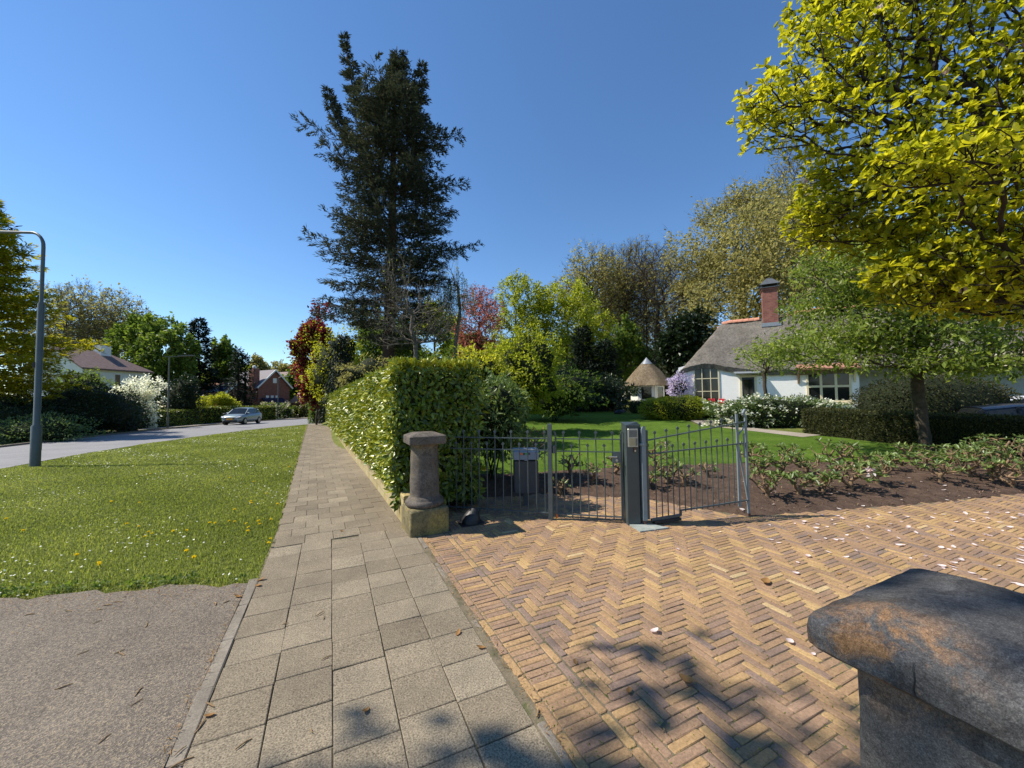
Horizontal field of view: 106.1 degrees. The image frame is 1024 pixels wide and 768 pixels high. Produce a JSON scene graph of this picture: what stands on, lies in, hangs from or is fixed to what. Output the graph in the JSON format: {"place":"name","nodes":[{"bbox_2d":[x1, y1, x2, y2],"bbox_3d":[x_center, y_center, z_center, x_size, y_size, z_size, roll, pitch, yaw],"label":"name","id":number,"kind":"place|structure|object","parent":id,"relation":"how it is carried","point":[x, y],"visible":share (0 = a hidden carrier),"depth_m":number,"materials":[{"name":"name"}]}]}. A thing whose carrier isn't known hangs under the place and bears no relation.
{"place":"outdoors","nodes":[
{"label":"outdoors","id":0,"kind":"place"},
{"bbox_2d":[0,583,247,767],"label":"asphalt driveway","id":1,"kind":"structure","parent":0,"point":[164,661],"depth_m":2.31,"materials":[{"name":"grey asphalt"}]},
{"bbox_2d":[2,539,580,767],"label":"litter","id":2,"kind":"object","parent":1,"relation":"on","point":[532,697],"visible":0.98,"depth_m":2.84,"materials":[{"name":"brown plant"}]},
{"bbox_2d":[0,418,314,468],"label":"road","id":3,"kind":"structure","parent":0,"point":[11,456],"depth_m":19.57,"materials":[{"name":"grey asphalt"}]},
{"bbox_2d":[0,418,306,447],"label":"kerb","id":4,"kind":"structure","parent":3,"relation":"on","point":[16,444],"depth_m":26.50,"materials":[{"name":"concrete"}]},
{"bbox_2d":[221,407,261,424],"bbox_3d":[-26.878,3.164,38.403,2.060,1.658,4.408,0,-2,-8],"label":"parked car","id":5,"kind":"object","parent":3,"relation":"on","point":[243,415],"visible":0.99,"depth_m":37.63,"materials":[{"name":"silver metal"}]},
{"bbox_2d":[179,424,561,767],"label":"sidewalk","id":6,"kind":"structure","parent":0,"point":[424,668],"depth_m":2.37,"materials":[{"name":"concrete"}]},
{"bbox_2d":[416,537,575,767],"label":"edge soil","id":7,"kind":"structure","parent":6,"relation":"on","point":[524,700],"depth_m":2.34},
{"bbox_2d":[0,400,890,766],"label":"ground","id":8,"kind":"structure","parent":0,"point":[340,444],"depth_m":4.17,"materials":[{"name":"green plant"}]},
{"bbox_2d":[0,231,45,466],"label":"street lamp","id":9,"kind":"object","parent":8,"relation":"on","point":[35,441],"visible":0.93,"depth_m":10.75,"materials":[{"name":"grey metal"}]},
{"bbox_2d":[0,206,63,399],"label":"spruce tree","id":10,"kind":"object","parent":8,"relation":"on","point":[20,284],"visible":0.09,"depth_m":27.86,"materials":[{"name":"green plant"}]},
{"bbox_2d":[0,393,87,437],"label":"dark shrub","id":11,"kind":"object","parent":8,"relation":"on","point":[9,408],"visible":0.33,"depth_m":21.86,"materials":[{"name":"green plant"}]},
{"bbox_2d":[0,200,110,404],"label":"larch tree","id":12,"kind":"object","parent":8,"relation":"on","point":[24,351],"visible":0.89,"depth_m":22.77,"materials":[{"name":"green plant"}]},
{"bbox_2d":[0,411,113,443],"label":"shrub","id":13,"kind":"object","parent":8,"relation":"on","point":[53,428],"visible":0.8,"depth_m":19.44,"materials":[{"name":"green plant"}]},
{"bbox_2d":[15,275,103,349],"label":"bare oak","id":14,"kind":"object","parent":8,"relation":"on","point":[67,331],"visible":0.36,"depth_m":59.27,"materials":[{"name":"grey plant"}]},
{"bbox_2d":[33,275,122,350],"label":"bare oak","id":15,"kind":"object","parent":8,"relation":"on","point":[83,295],"visible":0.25,"depth_m":63.58,"materials":[{"name":"green plant"}]},
{"bbox_2d":[42,366,117,392],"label":"light shrub","id":16,"kind":"object","parent":8,"relation":"on","point":[75,379],"visible":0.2,"depth_m":32.65,"materials":[{"name":"green plant"}]},
{"bbox_2d":[15,379,156,435],"bbox_3d":[-28.655,1.715,25.865,7.070,4.281,6.420,-1,-2,4],"label":"dark shrub","id":17,"kind":"object","parent":8,"relation":"on","point":[113,411],"visible":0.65,"depth_m":25.50,"materials":[{"name":"green plant"}]},
{"bbox_2d":[27,345,153,403],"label":"white house","id":18,"kind":"structure","parent":8,"relation":"on","point":[114,368],"depth_m":42.83,"materials":[{"name":"brown tile"}]},
{"bbox_2d":[76,282,155,358],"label":"bare oak","id":19,"kind":"object","parent":8,"relation":"on","point":[109,313],"visible":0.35,"depth_m":61.84,"materials":[{"name":"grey plant"}]},
{"bbox_2d":[108,373,171,427],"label":"blossom tree","id":20,"kind":"object","parent":8,"relation":"on","point":[146,392],"visible":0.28,"depth_m":32.45,"materials":[{"name":"grey plant"}]},
{"bbox_2d":[100,309,203,408],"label":"background tree","id":21,"kind":"object","parent":8,"relation":"on","point":[147,338],"visible":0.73,"depth_m":54.07,"materials":[{"name":"green plant"}]},
{"bbox_2d":[0,424,306,599],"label":"grass","id":22,"kind":"structure","parent":8,"relation":"on","point":[63,478],"depth_m":5.97,"materials":[{"name":"green plant"}]},
{"bbox_2d":[0,571,246,595],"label":"weeds","id":23,"kind":"object","parent":22,"relation":"on","point":[130,584],"visible":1,"depth_m":3.39,"materials":[{"name":"green plant"}]},
{"bbox_2d":[141,409,201,428],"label":"clipped hedge","id":24,"kind":"object","parent":8,"relation":"on","point":[178,417],"visible":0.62,"depth_m":37.12,"materials":[{"name":"green plant"}]},
{"bbox_2d":[157,372,204,419],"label":"dark bush","id":25,"kind":"object","parent":8,"relation":"on","point":[182,394],"visible":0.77,"depth_m":39.50,"materials":[{"name":"green plant"}]},
{"bbox_2d":[157,317,224,403],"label":"spruce tree","id":26,"kind":"object","parent":8,"relation":"on","point":[203,367],"visible":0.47,"depth_m":61.83,"materials":[{"name":"green plant"}]},
{"bbox_2d":[196,392,241,407],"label":"bush","id":27,"kind":"object","parent":8,"relation":"on","point":[222,398],"visible":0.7,"depth_m":45.09,"materials":[{"name":"yellow plant"}]},
{"bbox_2d":[201,334,240,386],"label":"background tree","id":28,"kind":"object","parent":8,"relation":"on","point":[223,359],"visible":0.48,"depth_m":67.06,"materials":[{"name":"green plant"}]},
{"bbox_2d":[196,405,276,423],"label":"clipped hedge","id":29,"kind":"object","parent":8,"relation":"on","point":[211,414],"visible":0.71,"depth_m":43.43,"materials":[{"name":"green plant"}]},
{"bbox_2d":[222,347,250,405],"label":"narrow conifer","id":30,"kind":"object","parent":8,"relation":"on","point":[238,379],"visible":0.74,"depth_m":51.81,"materials":[{"name":"green plant"}]},
{"bbox_2d":[233,353,256,405],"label":"narrow conifer","id":31,"kind":"object","parent":8,"relation":"on","point":[249,376],"visible":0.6,"depth_m":52.86,"materials":[{"name":"green plant"}]},
{"bbox_2d":[240,365,292,406],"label":"brick house","id":32,"kind":"structure","parent":8,"relation":"on","point":[266,386],"depth_m":72.14,"materials":[{"name":"red brick"}]},
{"bbox_2d":[283,316,334,424],"bbox_3d":[-17.785,-1.128,33.908,4.240,9.648,4.829,0,-3,-25],"label":"maple tree","id":33,"kind":"object","parent":8,"relation":"on","point":[300,344],"visible":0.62,"depth_m":33.20,"materials":[{"name":"brown plant"}]},
{"bbox_2d":[300,324,362,405],"bbox_3d":[-14.499,-1.321,32.062,5.564,7.846,4.844,-1,-2,11],"label":"yellow bush","id":34,"kind":"object","parent":8,"relation":"on","point":[321,377],"visible":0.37,"depth_m":31.12,"materials":[{"name":"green plant"}]},
{"bbox_2d":[314,334,352,422],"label":"weeping conifer","id":35,"kind":"object","parent":8,"relation":"on","point":[342,351],"visible":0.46,"depth_m":26.63,"materials":[{"name":"green plant"}]},
{"bbox_2d":[331,352,391,387],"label":"garden shrub","id":36,"kind":"object","parent":8,"relation":"on","point":[367,366],"visible":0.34,"depth_m":19.19,"materials":[{"name":"green plant"}]},
{"bbox_2d":[164,536,575,767],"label":"edging","id":37,"kind":"object","parent":8,"relation":"on","point":[195,715],"visible":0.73,"depth_m":2.10,"materials":[{"name":"concrete"}]},
{"bbox_2d":[330,426,409,520],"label":"brick wall","id":38,"kind":"structure","parent":8,"relation":"on","point":[378,484],"depth_m":6.77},
{"bbox_2d":[348,314,420,364],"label":"woodland tree","id":39,"kind":"object","parent":8,"relation":"on","point":[369,347],"visible":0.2,"depth_m":37.79,"materials":[{"name":"green plant"}]},
{"bbox_2d":[289,31,483,362],"bbox_3d":[-7.691,-10.095,24.651,11.521,24.760,10.864,0,-3,-25],"label":"douglas fir","id":40,"kind":"object","parent":8,"relation":"on","point":[394,91],"visible":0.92,"depth_m":22.86,"materials":[{"name":"green plant"}]},
{"bbox_2d":[324,356,493,511],"bbox_3d":[-7.268,1.356,17.490,1.821,2.565,27.456,1,-3,-28],"label":"laurel hedge","id":41,"kind":"object","parent":8,"relation":"on","point":[373,417],"visible":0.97,"depth_m":5.58,"materials":[{"name":"green plant"}]},
{"bbox_2d":[401,431,448,537],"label":"gate pillar","id":42,"kind":"structure","parent":8,"relation":"on","point":[424,510],"depth_m":4.68,"materials":[{"name":"stone"}]},
{"bbox_2d":[396,296,464,360],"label":"woodland tree","id":43,"kind":"object","parent":8,"relation":"on","point":[441,347],"visible":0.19,"depth_m":43.05,"materials":[{"name":"green plant"}]},
{"bbox_2d":[451,281,506,358],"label":"copper tree","id":44,"kind":"object","parent":8,"relation":"on","point":[481,311],"visible":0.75,"depth_m":30.30,"materials":[{"name":"red plant"}]},
{"bbox_2d":[484,268,555,358],"bbox_3d":[0.647,-4.486,38.508,7.526,13.304,7.130,-1,-2,14],"label":"green tree","id":45,"kind":"object","parent":8,"relation":"on","point":[524,284],"visible":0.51,"depth_m":37.66,"materials":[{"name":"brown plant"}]},
{"bbox_2d":[515,274,616,368],"bbox_3d":[5.512,-4.396,39.511,9.750,13.023,8.755,-2,-3,26],"label":"green tree","id":46,"kind":"object","parent":8,"relation":"on","point":[550,308],"visible":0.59,"depth_m":37.73,"materials":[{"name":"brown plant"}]},
{"bbox_2d":[548,234,641,343],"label":"oak tree","id":47,"kind":"object","parent":8,"relation":"on","point":[613,275],"visible":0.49,"depth_m":51.20,"materials":[{"name":"green plant"}]},
{"bbox_2d":[583,338,629,401],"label":"dark conifer","id":48,"kind":"object","parent":8,"relation":"on","point":[604,346],"visible":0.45,"depth_m":29.66,"materials":[{"name":"green plant"}]},
{"bbox_2d":[598,310,652,383],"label":"tree","id":49,"kind":"object","parent":8,"relation":"on","point":[628,345],"visible":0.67,"depth_m":40.96,"materials":[{"name":"green plant"}]},
{"bbox_2d":[587,233,669,399],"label":"oak tree","id":50,"kind":"object","parent":8,"relation":"on","point":[631,247],"visible":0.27,"depth_m":56.15,"materials":[{"name":"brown plant"}]},
{"bbox_2d":[625,357,673,400],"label":"summer house","id":51,"kind":"structure","parent":8,"relation":"on","point":[648,377],"depth_m":31.50,"materials":[{"name":"plant"}]},
{"bbox_2d":[610,238,719,363],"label":"oak tree","id":52,"kind":"object","parent":8,"relation":"on","point":[657,306],"visible":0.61,"depth_m":50.40,"materials":[{"name":"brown plant"}]},
{"bbox_2d":[645,330,689,397],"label":"evergreen shrub","id":53,"kind":"object","parent":8,"relation":"on","point":[667,373],"visible":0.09,"depth_m":38.19,"materials":[{"name":"green plant"}]},
{"bbox_2d":[655,304,718,384],"bbox_3d":[16.831,-2.796,37.106,5.786,9.493,5.837,-2,-3,24],"label":"holly tree","id":54,"kind":"object","parent":8,"relation":"on","point":[684,338],"visible":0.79,"depth_m":35.80,"materials":[{"name":"green plant"}]},
{"bbox_2d":[473,460,1023,516],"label":"soil","id":55,"kind":"structure","parent":8,"relation":"on","point":[804,498],"depth_m":6.36,"materials":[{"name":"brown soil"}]},
{"bbox_2d":[471,367,533,479],"bbox_3d":[-0.324,0.815,7.316,1.583,2.332,1.454,0,-3,-25],"label":"garden shrub","id":56,"kind":"object","parent":55,"relation":"on","point":[503,407],"visible":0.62,"depth_m":7.01,"materials":[{"name":"green plant"}]},
{"bbox_2d":[745,466,788,496],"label":"pruned rhododendron","id":57,"kind":"object","parent":55,"relation":"on","point":[771,475],"visible":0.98,"depth_m":5.83,"materials":[{"name":"green plant"}]},
{"bbox_2d":[761,450,797,474],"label":"pruned rhododendron","id":58,"kind":"object","parent":55,"relation":"on","point":[782,460],"visible":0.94,"depth_m":7.18,"materials":[{"name":"green plant"}]},
{"bbox_2d":[784,470,816,494],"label":"pruned rhododendron","id":59,"kind":"object","parent":55,"relation":"on","point":[791,479],"visible":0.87,"depth_m":5.94,"materials":[{"name":"green plant"}]},
{"bbox_2d":[787,451,825,474],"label":"pruned rhododendron","id":60,"kind":"object","parent":55,"relation":"on","point":[805,466],"visible":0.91,"depth_m":7.22,"materials":[{"name":"green plant"}]},
{"bbox_2d":[803,468,842,491],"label":"pruned rhododendron","id":61,"kind":"object","parent":55,"relation":"on","point":[823,483],"visible":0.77,"depth_m":6.02,"materials":[{"name":"green plant"}]},
{"bbox_2d":[807,437,864,469],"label":"pruned rhododendron","id":62,"kind":"object","parent":55,"relation":"on","point":[842,452],"visible":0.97,"depth_m":7.51,"materials":[{"name":"green plant"}]},
{"bbox_2d":[824,456,880,488],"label":"pruned rhododendron","id":63,"kind":"object","parent":55,"relation":"on","point":[857,465],"visible":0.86,"depth_m":6.19,"materials":[{"name":"green plant"}]},
{"bbox_2d":[909,451,973,481],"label":"pruned rhododendron","id":64,"kind":"object","parent":55,"relation":"on","point":[944,470],"visible":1,"depth_m":6.63,"materials":[{"name":"green plant"}]},
{"bbox_2d":[936,442,998,476],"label":"pruned rhododendron","id":65,"kind":"object","parent":55,"relation":"on","point":[975,459],"visible":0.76,"depth_m":6.87,"materials":[{"name":"green plant"}]},
{"bbox_2d":[955,445,1023,480],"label":"pruned rhododendron","id":66,"kind":"object","parent":55,"relation":"on","point":[1008,460],"visible":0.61,"depth_m":6.68,"materials":[{"name":"green plant"}]},
{"bbox_2d":[979,455,1023,487],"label":"pruned rhododendron","id":67,"kind":"object","parent":55,"relation":"on","point":[998,462],"visible":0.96,"depth_m":6.43,"materials":[{"name":"green plant"}]},
{"bbox_2d":[979,437,1023,473],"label":"pruned rhododendron","id":68,"kind":"object","parent":55,"relation":"on","point":[1001,447],"visible":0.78,"depth_m":7.13,"materials":[{"name":"green plant"}]},
{"bbox_2d":[735,335,795,398],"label":"young tree","id":69,"kind":"object","parent":8,"relation":"on","point":[766,368],"visible":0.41,"depth_m":17.76,"materials":[{"name":"green plant"}]},
{"bbox_2d":[652,163,898,335],"bbox_3d":[27.683,-12.337,43.338,26.424,28.354,24.237,2,-3,-44],"label":"oak tree","id":70,"kind":"object","parent":8,"relation":"on","point":[757,267],"visible":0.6,"depth_m":39.17,"materials":[{"name":"green plant"}]},
{"bbox_2d":[701,392,855,428],"bbox_3d":[11.307,1.379,16.635,6.486,2.095,2.228,-1,-2,1],"label":"white rhododendron","id":71,"kind":"object","parent":8,"relation":"on","point":[772,412],"visible":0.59,"depth_m":15.97,"materials":[{"name":"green plant"}]},
{"bbox_2d":[741,122,854,307],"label":"oak tree","id":72,"kind":"object","parent":8,"relation":"on","point":[790,164],"visible":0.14,"depth_m":48.27,"materials":[{"name":"green plant"}]},
{"bbox_2d":[676,278,1023,407],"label":"thatched cottage","id":73,"kind":"structure","parent":8,"relation":"on","point":[711,365],"depth_m":24.50,"materials":[{"name":"paint"}]},
{"bbox_2d":[665,370,694,396],"bbox_3d":[11.284,0.471,25.765,1.871,2.959,1.414,0,-3,-25],"label":"wisteria","id":74,"kind":"object","parent":73,"relation":"attached to","point":[680,387],"visible":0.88,"depth_m":25.64,"materials":[{"name":"purple plant"}]},
{"bbox_2d":[693,368,721,404],"bbox_3d":[12.701,0.105,25.166,1.660,2.590,0.180,-2,-3,29],"label":"window","id":75,"kind":"structure","parent":73,"relation":"in","point":[706,381],"depth_m":25.20,"materials":[{"name":"glass"}]},
{"bbox_2d":[806,373,853,403],"bbox_3d":[18.180,0.174,22.113,2.190,1.910,0.180,-2,-3,29],"label":"window","id":76,"kind":"structure","parent":73,"relation":"in","point":[830,386],"depth_m":22.10,"materials":[{"name":"beige paint"}]},
{"bbox_2d":[726,0,1023,330],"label":"magnolia tree","id":77,"kind":"object","parent":8,"relation":"on","point":[996,142],"visible":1,"depth_m":4.15,"materials":[{"name":"yellow plant"}]},
{"bbox_2d":[800,407,1023,456],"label":"clipped hedge","id":78,"kind":"object","parent":8,"relation":"on","point":[885,426],"visible":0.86,"depth_m":11.36,"materials":[{"name":"green plant"}]},
{"bbox_2d":[807,568,1023,767],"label":"gate pillar","id":79,"kind":"structure","parent":8,"relation":"on","point":[935,659],"depth_m":0.64,"materials":[{"name":"stone"}]},
{"bbox_2d":[848,374,1023,413],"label":"domed yew","id":80,"kind":"object","parent":8,"relation":"on","point":[941,395],"visible":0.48,"depth_m":13.33,"materials":[{"name":"green plant"}]},
{"bbox_2d":[955,403,1023,415],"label":"parked car","id":81,"kind":"object","parent":8,"relation":"on","point":[1010,408],"visible":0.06,"depth_m":11.83,"materials":[{"name":"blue metal"}]},
{"bbox_2d":[456,507,485,527],"bbox_3d":[-0.539,1.719,5.045,0.310,0.192,0.280,0,-3,-25],"label":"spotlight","id":82,"kind":"object","parent":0,"point":[471,517],"visible":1,"depth_m":4.97,"materials":[{"name":"black plastic"}]},
{"bbox_2d":[0,0,1023,406],"label":"sky","id":83,"kind":"structure","parent":0,"point":[154,148],"materials":[{"name":"blue"}]},
{"bbox_2d":[422,493,1023,767],"bbox_3d":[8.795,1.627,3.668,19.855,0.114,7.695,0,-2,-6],"label":"brick driveway","id":84,"kind":"structure","parent":0,"point":[771,709],"depth_m":3.01,"materials":[{"name":"brick"}]},
{"bbox_2d":[446,424,552,519],"bbox_3d":[-0.262,1.199,5.371,1.660,1.291,0.075,-1,-2,15],"label":"iron fence","id":85,"kind":"object","parent":84,"relation":"on","point":[550,473],"visible":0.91,"depth_m":5.27,"materials":[{"name":"grey metal"}]},
{"bbox_2d":[512,447,538,504],"bbox_3d":[0.211,1.440,5.889,0.387,0.900,0.272,-1,-2,-3],"label":"letter box","id":86,"kind":"object","parent":84,"relation":"on","point":[523,471],"visible":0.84,"depth_m":5.79,"materials":[{"name":"grey plastic"}]},
{"bbox_2d":[621,422,641,525],"bbox_3d":[1.557,1.155,4.964,0.215,1.321,0.206,-1,-2,-4],"label":"intercom post","id":87,"kind":"object","parent":84,"relation":"on","point":[631,474],"visible":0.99,"depth_m":4.89,"materials":[{"name":"grey metal"}]},
{"bbox_2d":[552,431,623,519],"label":"wicket gate","id":88,"kind":"structure","parent":87,"relation":"attached to","point":[616,456],"depth_m":5.05,"materials":[{"name":"grey metal"}]},
{"bbox_2d":[639,426,649,523],"bbox_3d":[1.679,1.169,4.895,0.116,1.265,0.092,-1,-2,-4],"label":"gate hinge post","id":89,"kind":"object","parent":84,"relation":"on","point":[644,475],"visible":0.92,"depth_m":4.87,"materials":[{"name":"grey metal"}]},
{"bbox_2d":[647,409,750,520],"bbox_3d":[2.464,1.090,5.064,1.532,1.498,0.048,0,-2,-13],"label":"gate leaf","id":90,"kind":"object","parent":89,"relation":"attached to","point":[739,457],"visible":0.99,"depth_m":5.11,"materials":[{"name":"grey paint"}]},
{"bbox_2d":[435,505,1010,767],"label":"moss","id":91,"kind":"object","parent":84,"relation":"on","point":[661,627],"visible":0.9,"depth_m":2.73,"materials":[{"name":"green plant"}]},
{"bbox_2d":[473,409,1020,473],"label":"lawn","id":92,"kind":"structure","parent":0,"point":[560,425],"depth_m":12.13,"materials":[{"name":"green plant"}]},
{"bbox_2d":[364,246,468,359],"bbox_3d":[-4.208,-1.692,15.266,4.008,7.510,4.269,-2,-3,34],"label":"bare tree","id":93,"kind":"object","parent":92,"relation":"on","point":[414,339],"visible":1,"depth_m":15.20,"materials":[{"name":"grey plant"}]},
{"bbox_2d":[428,258,477,359],"bbox_3d":[-4.145,-3.529,26.993,3.152,11.128,3.409,-1,-2,16],"label":"birch tree","id":94,"kind":"object","parent":92,"relation":"on","point":[458,295],"visible":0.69,"depth_m":26.96,"materials":[{"name":"grey plant"}]},
{"bbox_2d":[454,339,524,388],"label":"forsythia bush","id":95,"kind":"object","parent":92,"relation":"on","point":[490,364],"visible":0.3,"depth_m":11.60,"materials":[{"name":"yellow plant"}]},
{"bbox_2d":[483,315,571,433],"bbox_3d":[0.659,-0.355,15.043,3.547,4.743,3.328,-2,-3,32],"label":"garden shrub","id":96,"kind":"object","parent":92,"relation":"on","point":[531,358],"visible":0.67,"depth_m":14.39,"materials":[{"name":"green plant"}]},
{"bbox_2d":[534,358,615,420],"bbox_3d":[2.397,0.323,19.958,5.166,3.415,5.220,0,-3,-25],"label":"garden shrub","id":97,"kind":"object","parent":92,"relation":"on","point":[579,394],"visible":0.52,"depth_m":19.07,"materials":[{"name":"green plant"}]},
{"bbox_2d":[560,324,610,376],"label":"dark conifer","id":98,"kind":"object","parent":92,"relation":"on","point":[580,349],"visible":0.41,"depth_m":30.58,"materials":[{"name":"green plant"}]},
{"bbox_2d":[555,370,641,411],"bbox_3d":[5.794,0.736,28.224,7.110,3.627,6.443,0,-3,-25],"label":"evergreen shrub","id":99,"kind":"object","parent":92,"relation":"on","point":[614,392],"visible":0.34,"depth_m":26.52,"materials":[{"name":"green plant"}]},
{"bbox_2d":[637,394,712,420],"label":"clipped shrub","id":100,"kind":"object","parent":92,"relation":"on","point":[686,407],"visible":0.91,"depth_m":19.61,"materials":[{"name":"green plant"}]},
{"bbox_2d":[729,187,1023,450],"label":"cherry tree","id":101,"kind":"object","parent":92,"relation":"on","point":[921,332],"visible":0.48,"depth_m":9.78,"materials":[{"name":"green plant"}]},
{"bbox_2d":[691,420,816,436],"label":"garden path","id":102,"kind":"structure","parent":0,"point":[773,431],"depth_m":14.49,"materials":[{"name":"beige stone"}]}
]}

